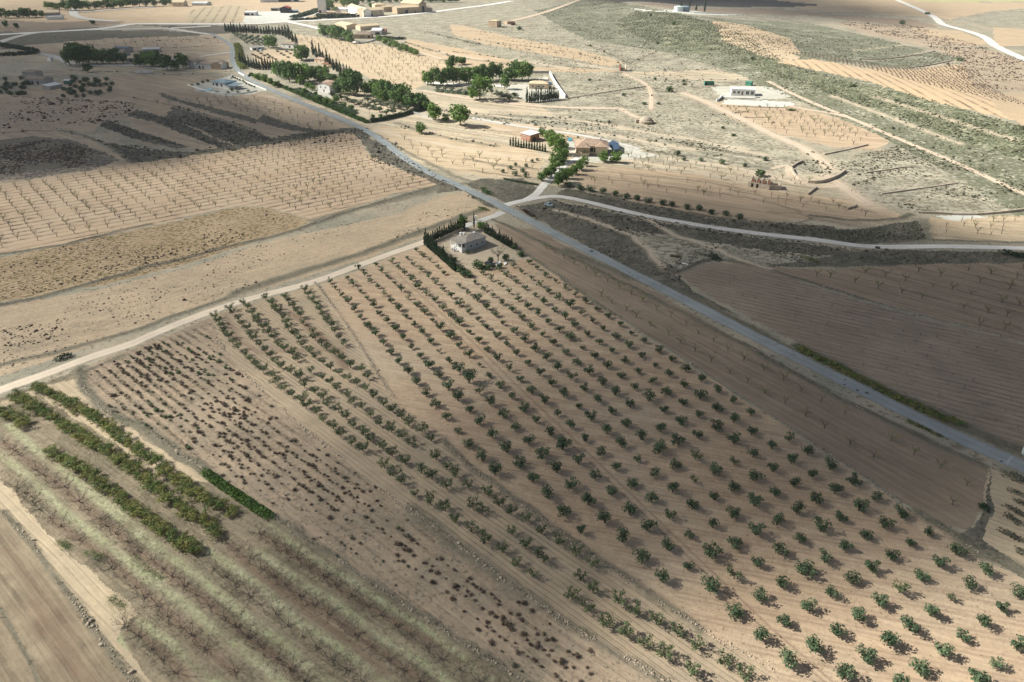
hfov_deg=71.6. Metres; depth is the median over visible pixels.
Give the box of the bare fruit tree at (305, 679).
[286,662,320,681]
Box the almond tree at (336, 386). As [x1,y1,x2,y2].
[332,382,341,390]
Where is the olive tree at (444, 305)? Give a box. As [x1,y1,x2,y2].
[437,302,446,308]
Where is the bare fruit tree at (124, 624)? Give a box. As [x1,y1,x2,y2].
[111,611,137,631]
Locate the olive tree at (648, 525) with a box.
[640,519,659,530]
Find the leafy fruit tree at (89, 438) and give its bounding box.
[81,433,96,446]
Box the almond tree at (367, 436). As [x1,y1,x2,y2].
[365,433,375,441]
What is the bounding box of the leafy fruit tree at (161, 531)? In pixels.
[155,522,174,537]
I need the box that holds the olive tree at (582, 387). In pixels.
[579,382,588,390]
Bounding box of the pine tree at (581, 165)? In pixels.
[575,159,584,169]
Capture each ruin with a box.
[619,64,626,70]
[748,175,772,189]
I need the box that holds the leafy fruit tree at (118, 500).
[112,492,129,504]
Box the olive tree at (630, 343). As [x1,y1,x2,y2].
[623,340,633,347]
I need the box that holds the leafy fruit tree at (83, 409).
[78,405,96,415]
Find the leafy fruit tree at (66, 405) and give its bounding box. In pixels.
[60,396,80,408]
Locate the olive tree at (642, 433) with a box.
[633,429,647,439]
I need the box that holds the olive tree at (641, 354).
[638,352,646,357]
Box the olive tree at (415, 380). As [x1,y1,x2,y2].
[411,375,420,384]
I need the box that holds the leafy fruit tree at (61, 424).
[55,419,73,429]
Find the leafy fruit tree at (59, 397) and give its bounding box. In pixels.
[50,392,68,404]
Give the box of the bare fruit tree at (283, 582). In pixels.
[274,575,293,586]
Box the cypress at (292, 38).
[290,30,293,41]
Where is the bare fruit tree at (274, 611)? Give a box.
[266,599,282,616]
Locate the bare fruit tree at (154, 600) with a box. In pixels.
[137,585,169,608]
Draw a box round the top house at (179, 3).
[172,0,187,6]
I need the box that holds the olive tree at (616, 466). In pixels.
[610,462,621,470]
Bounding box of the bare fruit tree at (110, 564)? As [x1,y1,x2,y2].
[91,555,124,571]
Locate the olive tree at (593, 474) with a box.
[588,469,601,478]
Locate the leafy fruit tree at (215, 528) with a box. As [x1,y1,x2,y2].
[203,523,222,540]
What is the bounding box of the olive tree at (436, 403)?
[429,398,440,406]
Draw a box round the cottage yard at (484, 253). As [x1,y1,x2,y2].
[436,221,532,270]
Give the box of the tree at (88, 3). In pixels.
[83,0,90,8]
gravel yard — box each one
[193,74,265,95]
[242,11,317,22]
[312,90,331,97]
[506,76,563,101]
[566,140,658,161]
[631,8,741,14]
[711,86,789,99]
[722,99,793,106]
[936,215,987,220]
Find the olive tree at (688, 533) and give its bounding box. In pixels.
[683,528,694,537]
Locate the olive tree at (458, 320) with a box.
[454,317,464,324]
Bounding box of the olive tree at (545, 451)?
[534,446,549,458]
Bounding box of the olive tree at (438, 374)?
[433,370,445,377]
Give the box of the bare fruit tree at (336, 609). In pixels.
[311,596,341,620]
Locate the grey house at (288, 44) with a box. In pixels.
[281,41,298,47]
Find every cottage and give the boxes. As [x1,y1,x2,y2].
[314,57,328,62]
[450,231,486,252]
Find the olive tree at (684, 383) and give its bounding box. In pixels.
[680,378,688,387]
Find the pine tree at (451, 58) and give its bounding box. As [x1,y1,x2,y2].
[448,55,457,66]
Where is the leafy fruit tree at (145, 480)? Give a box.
[138,473,156,489]
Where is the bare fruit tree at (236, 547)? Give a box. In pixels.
[227,541,245,552]
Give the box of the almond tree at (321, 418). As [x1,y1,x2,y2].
[318,414,327,421]
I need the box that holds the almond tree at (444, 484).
[439,477,453,488]
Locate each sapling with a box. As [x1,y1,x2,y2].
[867,446,881,457]
[887,430,901,440]
[936,458,948,468]
[948,490,959,504]
[1003,280,1018,288]
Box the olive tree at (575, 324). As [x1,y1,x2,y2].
[571,320,579,327]
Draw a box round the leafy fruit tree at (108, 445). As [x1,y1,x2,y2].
[94,440,114,451]
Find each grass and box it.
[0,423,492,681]
[54,537,73,550]
[82,548,107,561]
[104,592,128,612]
[126,555,164,582]
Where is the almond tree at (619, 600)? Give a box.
[612,587,626,604]
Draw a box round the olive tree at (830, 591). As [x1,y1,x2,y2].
[824,584,840,597]
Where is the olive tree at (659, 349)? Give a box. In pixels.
[654,344,662,352]
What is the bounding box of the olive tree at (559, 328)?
[553,325,565,331]
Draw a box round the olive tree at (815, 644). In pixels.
[805,633,823,654]
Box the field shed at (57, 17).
[46,15,63,19]
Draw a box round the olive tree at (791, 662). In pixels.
[779,647,797,668]
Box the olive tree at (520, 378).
[516,376,524,381]
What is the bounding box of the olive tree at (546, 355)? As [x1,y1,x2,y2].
[542,351,552,360]
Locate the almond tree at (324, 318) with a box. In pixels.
[321,314,331,320]
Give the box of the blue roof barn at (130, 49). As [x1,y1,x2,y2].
[113,46,132,51]
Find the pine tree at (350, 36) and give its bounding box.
[345,32,354,40]
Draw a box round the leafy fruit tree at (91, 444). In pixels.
[85,436,102,449]
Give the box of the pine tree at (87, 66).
[81,63,92,70]
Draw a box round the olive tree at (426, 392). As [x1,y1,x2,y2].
[421,387,431,395]
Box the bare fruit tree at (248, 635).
[235,621,260,639]
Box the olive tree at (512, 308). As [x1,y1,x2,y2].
[508,304,516,311]
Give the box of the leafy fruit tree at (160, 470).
[154,464,175,478]
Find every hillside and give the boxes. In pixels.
[533,0,1023,216]
[616,11,722,52]
[712,26,1023,160]
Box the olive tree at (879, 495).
[870,491,882,500]
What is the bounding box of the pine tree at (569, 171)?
[565,167,573,177]
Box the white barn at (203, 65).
[196,61,226,68]
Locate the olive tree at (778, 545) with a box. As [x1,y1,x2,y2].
[771,541,789,555]
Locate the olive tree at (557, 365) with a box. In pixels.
[551,361,562,370]
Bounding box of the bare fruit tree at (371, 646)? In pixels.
[359,639,381,654]
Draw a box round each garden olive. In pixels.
[354,99,363,104]
[389,101,398,106]
[390,107,395,113]
[505,93,513,100]
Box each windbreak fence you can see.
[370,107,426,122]
[503,177,538,185]
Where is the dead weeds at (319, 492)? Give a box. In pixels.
[90,323,643,681]
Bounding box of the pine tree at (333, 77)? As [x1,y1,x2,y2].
[327,74,337,80]
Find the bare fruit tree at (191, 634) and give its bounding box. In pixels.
[176,617,205,641]
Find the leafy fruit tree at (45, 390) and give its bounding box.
[38,386,54,395]
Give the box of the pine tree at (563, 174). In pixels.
[558,168,568,181]
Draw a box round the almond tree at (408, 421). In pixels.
[402,413,416,425]
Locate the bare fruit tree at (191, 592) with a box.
[183,583,204,598]
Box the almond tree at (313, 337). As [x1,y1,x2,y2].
[308,332,319,340]
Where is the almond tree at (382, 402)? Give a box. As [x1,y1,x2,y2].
[379,397,387,405]
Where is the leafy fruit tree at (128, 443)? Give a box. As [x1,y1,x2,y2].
[123,437,140,447]
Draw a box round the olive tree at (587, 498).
[580,491,596,504]
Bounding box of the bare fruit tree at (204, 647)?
[192,634,219,653]
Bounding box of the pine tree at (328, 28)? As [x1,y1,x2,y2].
[325,25,332,37]
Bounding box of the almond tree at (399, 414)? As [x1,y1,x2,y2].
[395,408,405,418]
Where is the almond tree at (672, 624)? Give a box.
[669,621,685,636]
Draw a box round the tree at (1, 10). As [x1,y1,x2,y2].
[0,8,4,16]
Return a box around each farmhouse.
[23,75,53,84]
[100,48,130,55]
[126,56,137,61]
[187,58,204,67]
[353,31,372,38]
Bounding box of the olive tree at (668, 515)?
[664,508,676,519]
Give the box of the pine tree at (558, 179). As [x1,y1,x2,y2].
[553,172,563,185]
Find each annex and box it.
[21,69,42,77]
[334,7,347,11]
[769,181,781,189]
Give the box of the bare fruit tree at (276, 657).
[259,644,293,666]
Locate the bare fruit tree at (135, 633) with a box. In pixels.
[118,623,142,642]
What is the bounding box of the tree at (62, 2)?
[60,0,67,8]
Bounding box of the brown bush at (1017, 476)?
[1001,468,1023,482]
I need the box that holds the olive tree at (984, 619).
[976,613,993,627]
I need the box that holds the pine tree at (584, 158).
[581,155,589,165]
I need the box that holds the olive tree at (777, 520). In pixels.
[771,512,785,525]
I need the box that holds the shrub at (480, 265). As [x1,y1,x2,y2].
[477,261,484,269]
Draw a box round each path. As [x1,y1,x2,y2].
[162,44,224,47]
[370,42,443,58]
[472,113,512,117]
[509,0,579,20]
[618,108,640,117]
[623,74,653,108]
[680,93,834,168]
[766,81,1023,194]
[770,165,842,187]
[790,105,846,117]
[820,175,876,206]
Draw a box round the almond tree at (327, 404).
[320,396,333,406]
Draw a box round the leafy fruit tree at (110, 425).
[100,417,116,430]
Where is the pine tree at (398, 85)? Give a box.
[387,83,406,102]
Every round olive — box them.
[586,186,595,191]
[620,193,630,197]
[643,197,652,202]
[659,199,667,204]
[683,203,691,209]
[735,213,743,218]
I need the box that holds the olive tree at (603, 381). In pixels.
[596,375,607,385]
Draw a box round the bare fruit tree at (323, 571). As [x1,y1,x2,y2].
[312,557,337,582]
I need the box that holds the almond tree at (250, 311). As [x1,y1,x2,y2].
[245,307,256,313]
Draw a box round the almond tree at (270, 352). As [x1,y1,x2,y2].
[264,349,274,356]
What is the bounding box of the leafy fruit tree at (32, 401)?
[22,396,38,408]
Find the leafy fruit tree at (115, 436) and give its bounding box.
[109,430,124,439]
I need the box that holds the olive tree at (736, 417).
[729,412,740,422]
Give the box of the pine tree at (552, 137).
[546,131,564,146]
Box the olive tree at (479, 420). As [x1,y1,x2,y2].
[474,413,485,424]
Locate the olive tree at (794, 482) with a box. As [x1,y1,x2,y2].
[788,476,802,486]
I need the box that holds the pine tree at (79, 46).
[70,42,86,63]
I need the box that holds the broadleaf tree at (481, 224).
[477,221,487,228]
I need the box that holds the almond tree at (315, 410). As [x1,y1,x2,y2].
[312,405,320,414]
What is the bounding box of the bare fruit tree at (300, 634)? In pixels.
[290,624,310,640]
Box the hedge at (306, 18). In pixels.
[288,17,320,20]
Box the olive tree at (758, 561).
[751,556,765,566]
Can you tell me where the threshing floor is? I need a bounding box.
[135,69,153,72]
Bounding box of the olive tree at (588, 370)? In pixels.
[583,364,595,374]
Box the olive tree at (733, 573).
[725,563,742,578]
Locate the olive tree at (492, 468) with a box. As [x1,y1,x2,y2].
[488,461,502,474]
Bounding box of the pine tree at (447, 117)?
[441,113,450,120]
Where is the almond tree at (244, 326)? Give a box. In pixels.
[240,321,250,329]
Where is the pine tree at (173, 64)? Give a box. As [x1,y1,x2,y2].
[169,59,179,69]
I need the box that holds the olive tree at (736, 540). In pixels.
[726,536,742,549]
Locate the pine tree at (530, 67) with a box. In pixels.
[522,62,534,79]
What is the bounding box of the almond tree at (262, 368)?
[255,361,269,372]
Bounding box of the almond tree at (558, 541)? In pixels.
[552,532,566,544]
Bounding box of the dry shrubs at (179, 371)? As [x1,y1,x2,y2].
[98,335,232,438]
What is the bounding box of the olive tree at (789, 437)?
[784,430,796,440]
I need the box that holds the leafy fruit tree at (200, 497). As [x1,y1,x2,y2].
[194,489,211,502]
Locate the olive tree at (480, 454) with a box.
[475,447,487,460]
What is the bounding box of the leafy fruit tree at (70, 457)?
[61,453,78,465]
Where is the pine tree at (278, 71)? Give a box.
[274,60,286,76]
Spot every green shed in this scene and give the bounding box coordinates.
[704,81,714,85]
[745,81,752,85]
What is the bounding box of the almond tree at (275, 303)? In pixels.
[270,300,277,309]
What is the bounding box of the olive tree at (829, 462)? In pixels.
[823,455,838,469]
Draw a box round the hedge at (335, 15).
[314,13,359,17]
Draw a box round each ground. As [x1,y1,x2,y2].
[0,0,1023,574]
[0,27,101,37]
[0,30,204,49]
[0,369,516,681]
[0,378,210,483]
[136,24,255,33]
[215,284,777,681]
[252,0,574,39]
[252,49,300,64]
[289,33,456,88]
[320,245,1023,681]
[468,115,832,175]
[515,200,1023,314]
[557,188,925,243]
[560,73,726,119]
[630,229,830,269]
[646,97,822,175]
[721,38,799,61]
[831,146,1011,215]
[951,8,1023,25]
[983,466,1023,574]
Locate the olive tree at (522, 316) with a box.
[518,313,526,319]
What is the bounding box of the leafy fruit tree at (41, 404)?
[24,401,45,414]
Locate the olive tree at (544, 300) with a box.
[539,296,547,304]
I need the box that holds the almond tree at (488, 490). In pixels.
[480,485,492,495]
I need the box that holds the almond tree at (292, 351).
[284,345,297,354]
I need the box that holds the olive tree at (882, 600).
[870,591,889,607]
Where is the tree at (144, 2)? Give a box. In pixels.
[141,0,149,5]
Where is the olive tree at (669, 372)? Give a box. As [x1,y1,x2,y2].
[664,368,674,376]
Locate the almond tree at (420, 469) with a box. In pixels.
[414,461,427,473]
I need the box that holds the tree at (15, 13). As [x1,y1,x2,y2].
[11,10,19,16]
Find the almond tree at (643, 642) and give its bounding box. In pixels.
[636,633,654,647]
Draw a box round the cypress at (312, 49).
[311,40,314,54]
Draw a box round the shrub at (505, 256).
[502,254,509,260]
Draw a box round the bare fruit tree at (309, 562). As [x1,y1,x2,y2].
[300,555,318,568]
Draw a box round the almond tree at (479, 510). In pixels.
[476,501,488,513]
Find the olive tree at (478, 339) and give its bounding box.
[474,337,482,342]
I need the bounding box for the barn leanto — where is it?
[426,6,431,11]
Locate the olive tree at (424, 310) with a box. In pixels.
[419,307,429,313]
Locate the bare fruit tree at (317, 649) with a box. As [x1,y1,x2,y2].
[304,630,323,653]
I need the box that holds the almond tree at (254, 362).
[250,358,259,365]
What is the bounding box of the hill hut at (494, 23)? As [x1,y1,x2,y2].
[488,19,500,26]
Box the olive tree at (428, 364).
[423,360,434,368]
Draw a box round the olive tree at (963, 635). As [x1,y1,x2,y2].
[956,627,971,641]
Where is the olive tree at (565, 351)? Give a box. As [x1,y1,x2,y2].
[561,348,570,354]
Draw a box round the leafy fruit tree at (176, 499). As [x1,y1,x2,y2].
[165,494,183,506]
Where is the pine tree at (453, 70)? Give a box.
[447,65,457,83]
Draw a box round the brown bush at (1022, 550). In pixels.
[1014,545,1023,554]
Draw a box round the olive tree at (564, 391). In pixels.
[559,387,569,396]
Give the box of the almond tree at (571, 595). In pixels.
[563,585,581,601]
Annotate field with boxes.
[0,0,361,25]
[0,19,123,31]
[0,33,230,74]
[0,74,350,149]
[0,98,138,132]
[0,133,435,252]
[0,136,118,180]
[0,192,496,375]
[0,510,127,681]
[25,35,228,55]
[136,53,229,61]
[144,103,172,114]
[186,5,247,22]
[376,125,544,178]
[402,2,802,173]
[457,124,646,151]
[494,224,987,528]
[605,0,816,6]
[634,3,831,15]
[676,263,1023,449]
[713,21,799,53]
[720,262,1023,341]
[777,0,927,15]
[806,14,936,27]
[836,22,966,46]
[904,1,1023,20]
[910,28,986,45]
[915,0,1023,2]
[928,215,1023,241]
[929,47,1023,90]
[980,91,1023,124]
[992,27,1023,45]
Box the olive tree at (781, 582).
[775,575,791,587]
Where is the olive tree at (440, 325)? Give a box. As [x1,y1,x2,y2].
[435,322,445,329]
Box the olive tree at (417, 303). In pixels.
[413,301,421,306]
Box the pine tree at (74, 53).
[63,42,82,64]
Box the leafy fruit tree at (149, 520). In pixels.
[139,513,162,528]
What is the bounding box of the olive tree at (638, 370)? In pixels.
[634,367,641,373]
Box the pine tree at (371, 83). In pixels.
[366,79,377,92]
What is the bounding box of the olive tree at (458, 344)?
[454,341,462,347]
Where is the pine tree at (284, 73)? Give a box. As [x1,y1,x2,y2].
[279,59,292,81]
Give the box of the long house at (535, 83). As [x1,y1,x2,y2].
[528,80,548,88]
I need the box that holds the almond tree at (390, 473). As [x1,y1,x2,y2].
[387,464,402,476]
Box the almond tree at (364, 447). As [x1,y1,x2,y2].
[354,439,370,451]
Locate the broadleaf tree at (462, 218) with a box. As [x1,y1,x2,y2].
[457,213,467,229]
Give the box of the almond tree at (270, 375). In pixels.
[266,370,275,376]
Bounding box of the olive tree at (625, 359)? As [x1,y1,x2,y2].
[621,356,629,362]
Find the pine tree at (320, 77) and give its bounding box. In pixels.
[313,74,324,82]
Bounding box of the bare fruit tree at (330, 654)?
[320,642,340,663]
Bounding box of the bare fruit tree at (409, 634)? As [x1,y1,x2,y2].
[401,624,422,640]
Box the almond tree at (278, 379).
[267,375,280,384]
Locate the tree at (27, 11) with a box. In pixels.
[21,8,34,17]
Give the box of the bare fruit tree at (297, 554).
[283,544,307,558]
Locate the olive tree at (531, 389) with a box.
[526,385,536,392]
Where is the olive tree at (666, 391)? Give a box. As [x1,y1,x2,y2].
[659,385,672,394]
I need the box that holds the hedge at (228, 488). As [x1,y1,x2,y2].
[199,468,275,520]
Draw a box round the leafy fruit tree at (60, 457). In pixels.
[55,451,69,462]
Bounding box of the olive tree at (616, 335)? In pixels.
[611,332,621,338]
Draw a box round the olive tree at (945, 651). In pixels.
[934,641,955,655]
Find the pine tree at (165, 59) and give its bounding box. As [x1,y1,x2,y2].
[158,54,175,69]
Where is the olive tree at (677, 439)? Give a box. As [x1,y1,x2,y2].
[670,432,686,444]
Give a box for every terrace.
[301,89,908,229]
[406,39,622,72]
[450,24,621,65]
[574,166,906,223]
[623,70,748,81]
[714,102,889,149]
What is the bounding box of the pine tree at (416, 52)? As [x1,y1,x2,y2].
[412,48,418,54]
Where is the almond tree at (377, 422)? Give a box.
[374,416,382,425]
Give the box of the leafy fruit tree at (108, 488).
[101,482,119,492]
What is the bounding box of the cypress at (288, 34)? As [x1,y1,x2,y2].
[286,25,290,39]
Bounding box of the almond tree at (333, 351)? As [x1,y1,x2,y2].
[329,346,338,354]
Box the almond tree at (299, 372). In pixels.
[293,367,302,378]
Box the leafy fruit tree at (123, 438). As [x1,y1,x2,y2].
[115,431,132,443]
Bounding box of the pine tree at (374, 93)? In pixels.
[370,87,378,98]
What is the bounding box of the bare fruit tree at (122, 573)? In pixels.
[117,567,130,579]
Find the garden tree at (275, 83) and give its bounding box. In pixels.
[273,80,279,86]
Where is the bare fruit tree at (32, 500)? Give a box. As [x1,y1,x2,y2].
[18,490,40,503]
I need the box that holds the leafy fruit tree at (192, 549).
[184,540,203,554]
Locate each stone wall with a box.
[0,510,134,681]
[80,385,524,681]
[209,321,669,681]
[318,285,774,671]
[526,233,865,412]
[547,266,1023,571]
[566,86,645,98]
[638,256,673,277]
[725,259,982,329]
[768,175,794,183]
[824,144,867,154]
[858,50,934,59]
[866,166,914,172]
[881,182,957,194]
[905,60,952,67]
[917,208,1023,214]
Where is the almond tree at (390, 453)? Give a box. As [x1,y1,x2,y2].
[386,445,398,456]
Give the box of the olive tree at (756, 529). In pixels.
[747,521,766,534]
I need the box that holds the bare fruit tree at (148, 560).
[136,548,160,561]
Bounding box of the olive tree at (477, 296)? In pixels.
[473,293,482,301]
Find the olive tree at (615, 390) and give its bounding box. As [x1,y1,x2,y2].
[611,385,620,395]
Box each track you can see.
[0,31,54,42]
[0,477,151,681]
[37,52,191,68]
[68,8,116,21]
[83,7,147,11]
[167,27,209,34]
[200,52,229,56]
[286,22,318,28]
[419,90,617,108]
[426,82,503,86]
[465,211,505,227]
[469,117,639,148]
[503,195,1023,249]
[522,158,579,200]
[921,45,995,46]
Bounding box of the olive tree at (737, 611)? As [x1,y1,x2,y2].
[724,602,744,619]
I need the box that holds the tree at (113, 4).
[108,0,116,7]
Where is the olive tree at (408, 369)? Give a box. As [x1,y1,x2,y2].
[403,363,413,373]
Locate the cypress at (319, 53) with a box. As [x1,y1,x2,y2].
[318,43,321,56]
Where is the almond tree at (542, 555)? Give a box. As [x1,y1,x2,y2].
[533,546,549,562]
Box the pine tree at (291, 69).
[286,61,302,81]
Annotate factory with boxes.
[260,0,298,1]
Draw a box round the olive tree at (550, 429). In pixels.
[544,424,555,435]
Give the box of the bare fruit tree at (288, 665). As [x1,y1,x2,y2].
[277,644,305,678]
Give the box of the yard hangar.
[280,5,291,12]
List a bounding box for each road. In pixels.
[0,1,513,34]
[0,240,423,393]
[91,26,210,29]
[210,33,1023,472]
[895,0,1023,60]
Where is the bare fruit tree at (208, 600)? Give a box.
[195,590,220,607]
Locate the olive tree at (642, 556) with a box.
[632,547,650,564]
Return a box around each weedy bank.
[100,121,186,148]
[109,127,369,162]
[126,109,231,146]
[159,93,257,123]
[163,106,270,144]
[258,114,328,133]
[958,467,1023,577]
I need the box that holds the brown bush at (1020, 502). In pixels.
[1012,497,1023,504]
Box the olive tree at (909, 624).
[900,614,920,632]
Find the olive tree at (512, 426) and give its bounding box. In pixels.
[510,421,521,430]
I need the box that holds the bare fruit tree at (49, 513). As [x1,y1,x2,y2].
[33,509,56,519]
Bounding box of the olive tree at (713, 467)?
[709,461,722,476]
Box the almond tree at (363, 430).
[359,423,370,434]
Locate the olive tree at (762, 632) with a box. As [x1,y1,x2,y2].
[753,625,770,641]
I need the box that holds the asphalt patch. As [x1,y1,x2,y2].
[843,380,866,391]
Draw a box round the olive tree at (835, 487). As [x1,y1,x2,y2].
[828,483,844,493]
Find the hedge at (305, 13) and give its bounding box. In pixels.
[289,8,332,17]
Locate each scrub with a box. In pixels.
[0,140,93,174]
[0,207,470,368]
[0,208,297,297]
[1,318,67,345]
[2,97,134,128]
[56,232,255,284]
[100,120,187,146]
[109,128,368,161]
[132,112,230,146]
[170,114,272,144]
[370,143,484,201]
[462,24,745,125]
[479,117,1023,208]
[516,199,879,248]
[517,208,1012,286]
[535,0,1023,207]
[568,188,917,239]
[771,221,925,241]
[841,22,1023,89]
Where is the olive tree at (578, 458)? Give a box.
[572,453,585,463]
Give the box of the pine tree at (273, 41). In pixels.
[266,34,277,48]
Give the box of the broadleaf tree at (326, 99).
[322,96,329,101]
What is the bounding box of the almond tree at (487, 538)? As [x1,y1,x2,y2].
[478,529,491,543]
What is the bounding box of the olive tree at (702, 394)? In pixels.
[691,389,709,398]
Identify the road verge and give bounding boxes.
[356,135,497,208]
[465,178,535,202]
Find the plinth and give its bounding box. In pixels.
[723,96,754,98]
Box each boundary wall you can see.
[187,84,256,93]
[230,76,266,89]
[353,39,375,42]
[413,112,432,119]
[532,71,548,72]
[549,72,565,97]
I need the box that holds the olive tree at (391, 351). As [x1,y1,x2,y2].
[386,347,394,354]
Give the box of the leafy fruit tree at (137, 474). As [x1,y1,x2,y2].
[131,469,152,479]
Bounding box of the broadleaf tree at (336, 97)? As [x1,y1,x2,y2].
[332,95,339,100]
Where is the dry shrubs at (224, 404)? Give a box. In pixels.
[90,342,296,445]
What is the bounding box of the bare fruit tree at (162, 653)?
[147,639,168,663]
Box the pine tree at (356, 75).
[345,68,365,88]
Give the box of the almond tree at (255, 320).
[252,314,259,322]
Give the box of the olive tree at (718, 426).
[710,418,723,431]
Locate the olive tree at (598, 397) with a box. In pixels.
[593,393,602,402]
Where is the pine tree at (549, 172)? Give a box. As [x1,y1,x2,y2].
[542,168,553,177]
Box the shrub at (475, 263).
[471,259,480,267]
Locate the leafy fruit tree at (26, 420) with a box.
[11,415,31,428]
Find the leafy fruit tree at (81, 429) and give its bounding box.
[69,425,87,438]
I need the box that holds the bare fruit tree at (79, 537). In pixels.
[69,528,86,540]
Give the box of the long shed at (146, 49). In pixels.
[142,47,160,51]
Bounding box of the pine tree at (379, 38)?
[375,34,382,41]
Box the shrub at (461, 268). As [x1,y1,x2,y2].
[456,265,465,272]
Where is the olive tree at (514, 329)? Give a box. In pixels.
[509,326,518,332]
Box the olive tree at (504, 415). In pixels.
[497,408,509,417]
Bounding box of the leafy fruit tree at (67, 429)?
[60,422,80,433]
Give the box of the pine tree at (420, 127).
[415,121,427,132]
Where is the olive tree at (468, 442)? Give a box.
[462,438,474,447]
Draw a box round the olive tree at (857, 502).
[852,497,870,512]
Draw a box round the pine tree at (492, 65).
[488,62,499,78]
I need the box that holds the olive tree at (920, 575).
[913,568,930,580]
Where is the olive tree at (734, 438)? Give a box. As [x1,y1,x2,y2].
[726,431,740,442]
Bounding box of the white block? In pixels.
[317,0,326,12]
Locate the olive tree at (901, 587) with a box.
[892,579,911,592]
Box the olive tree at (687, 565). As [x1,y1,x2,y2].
[683,561,695,569]
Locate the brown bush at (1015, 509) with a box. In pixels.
[1001,503,1023,516]
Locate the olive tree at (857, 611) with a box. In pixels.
[850,606,866,620]
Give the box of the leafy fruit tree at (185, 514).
[177,506,196,519]
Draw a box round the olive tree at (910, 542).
[905,537,916,546]
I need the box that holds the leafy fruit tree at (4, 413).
[0,405,13,416]
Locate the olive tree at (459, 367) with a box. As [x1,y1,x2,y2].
[452,361,464,371]
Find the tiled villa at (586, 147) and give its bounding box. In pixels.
[574,137,608,155]
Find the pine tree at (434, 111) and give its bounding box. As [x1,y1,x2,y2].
[427,102,442,120]
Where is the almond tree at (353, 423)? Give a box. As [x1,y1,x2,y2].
[347,419,356,426]
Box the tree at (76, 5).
[69,0,82,10]
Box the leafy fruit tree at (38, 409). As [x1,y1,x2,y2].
[34,405,48,413]
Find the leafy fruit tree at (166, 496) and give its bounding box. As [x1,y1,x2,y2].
[154,489,175,503]
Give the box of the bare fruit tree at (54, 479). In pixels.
[41,472,62,483]
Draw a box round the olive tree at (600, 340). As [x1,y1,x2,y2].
[595,338,603,344]
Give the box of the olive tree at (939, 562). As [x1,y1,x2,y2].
[931,554,950,566]
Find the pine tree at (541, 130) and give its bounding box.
[538,126,546,135]
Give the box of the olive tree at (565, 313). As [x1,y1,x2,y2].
[560,310,568,318]
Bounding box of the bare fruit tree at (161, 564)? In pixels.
[152,558,171,570]
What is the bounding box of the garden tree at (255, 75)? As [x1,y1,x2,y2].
[252,73,261,78]
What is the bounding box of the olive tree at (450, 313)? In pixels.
[447,311,456,317]
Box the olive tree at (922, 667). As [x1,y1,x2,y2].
[908,657,930,676]
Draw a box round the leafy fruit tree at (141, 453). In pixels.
[131,448,148,457]
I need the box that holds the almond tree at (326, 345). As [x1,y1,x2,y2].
[319,342,331,350]
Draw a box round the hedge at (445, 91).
[433,89,484,95]
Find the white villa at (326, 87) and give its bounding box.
[318,81,334,92]
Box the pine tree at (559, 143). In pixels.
[551,136,568,152]
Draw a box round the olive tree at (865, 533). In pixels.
[858,528,873,539]
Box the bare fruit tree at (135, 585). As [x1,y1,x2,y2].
[121,574,146,592]
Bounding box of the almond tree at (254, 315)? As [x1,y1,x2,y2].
[251,312,261,318]
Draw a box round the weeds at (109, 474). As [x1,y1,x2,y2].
[2,391,511,681]
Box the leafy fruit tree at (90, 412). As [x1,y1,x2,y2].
[80,407,98,416]
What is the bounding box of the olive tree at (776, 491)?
[769,486,780,496]
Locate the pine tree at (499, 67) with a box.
[495,63,503,79]
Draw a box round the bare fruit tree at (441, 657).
[426,645,455,663]
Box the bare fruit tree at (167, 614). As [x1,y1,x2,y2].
[152,600,176,621]
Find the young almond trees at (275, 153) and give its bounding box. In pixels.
[154,134,383,169]
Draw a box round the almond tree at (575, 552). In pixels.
[568,540,586,555]
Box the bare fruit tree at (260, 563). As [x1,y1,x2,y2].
[244,553,267,570]
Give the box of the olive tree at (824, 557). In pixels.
[819,548,833,563]
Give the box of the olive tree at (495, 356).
[493,352,502,360]
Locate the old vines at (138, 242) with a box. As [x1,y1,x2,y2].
[0,210,292,297]
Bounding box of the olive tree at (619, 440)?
[614,436,627,447]
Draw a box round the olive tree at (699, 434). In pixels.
[692,429,703,437]
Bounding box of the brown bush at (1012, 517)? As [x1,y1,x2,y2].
[1003,512,1021,524]
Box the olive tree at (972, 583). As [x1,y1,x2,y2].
[962,575,977,589]
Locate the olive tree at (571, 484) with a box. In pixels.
[564,475,580,488]
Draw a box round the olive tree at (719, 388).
[713,384,722,392]
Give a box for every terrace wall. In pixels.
[738,106,783,107]
[790,166,846,183]
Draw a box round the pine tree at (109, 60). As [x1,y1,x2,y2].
[102,50,114,63]
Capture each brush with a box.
[85,323,443,547]
[105,330,248,437]
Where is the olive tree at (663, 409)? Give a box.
[659,405,669,411]
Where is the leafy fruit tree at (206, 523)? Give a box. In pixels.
[199,516,218,527]
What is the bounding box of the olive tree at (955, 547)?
[947,542,970,555]
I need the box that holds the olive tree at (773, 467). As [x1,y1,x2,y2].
[767,463,778,471]
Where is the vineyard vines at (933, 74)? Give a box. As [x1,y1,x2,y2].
[785,51,1023,103]
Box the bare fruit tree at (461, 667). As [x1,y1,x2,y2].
[449,651,476,677]
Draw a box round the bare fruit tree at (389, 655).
[375,642,398,662]
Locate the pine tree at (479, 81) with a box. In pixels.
[467,73,494,99]
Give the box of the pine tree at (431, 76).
[426,67,436,85]
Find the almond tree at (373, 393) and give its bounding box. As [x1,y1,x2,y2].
[368,388,378,397]
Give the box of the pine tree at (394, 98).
[389,91,402,102]
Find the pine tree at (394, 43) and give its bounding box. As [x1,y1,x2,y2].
[391,40,398,46]
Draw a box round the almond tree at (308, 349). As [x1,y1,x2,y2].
[303,345,313,352]
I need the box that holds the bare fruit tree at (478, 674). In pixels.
[468,662,493,681]
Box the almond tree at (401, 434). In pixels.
[396,427,408,437]
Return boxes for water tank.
[674,6,683,11]
[683,6,689,11]

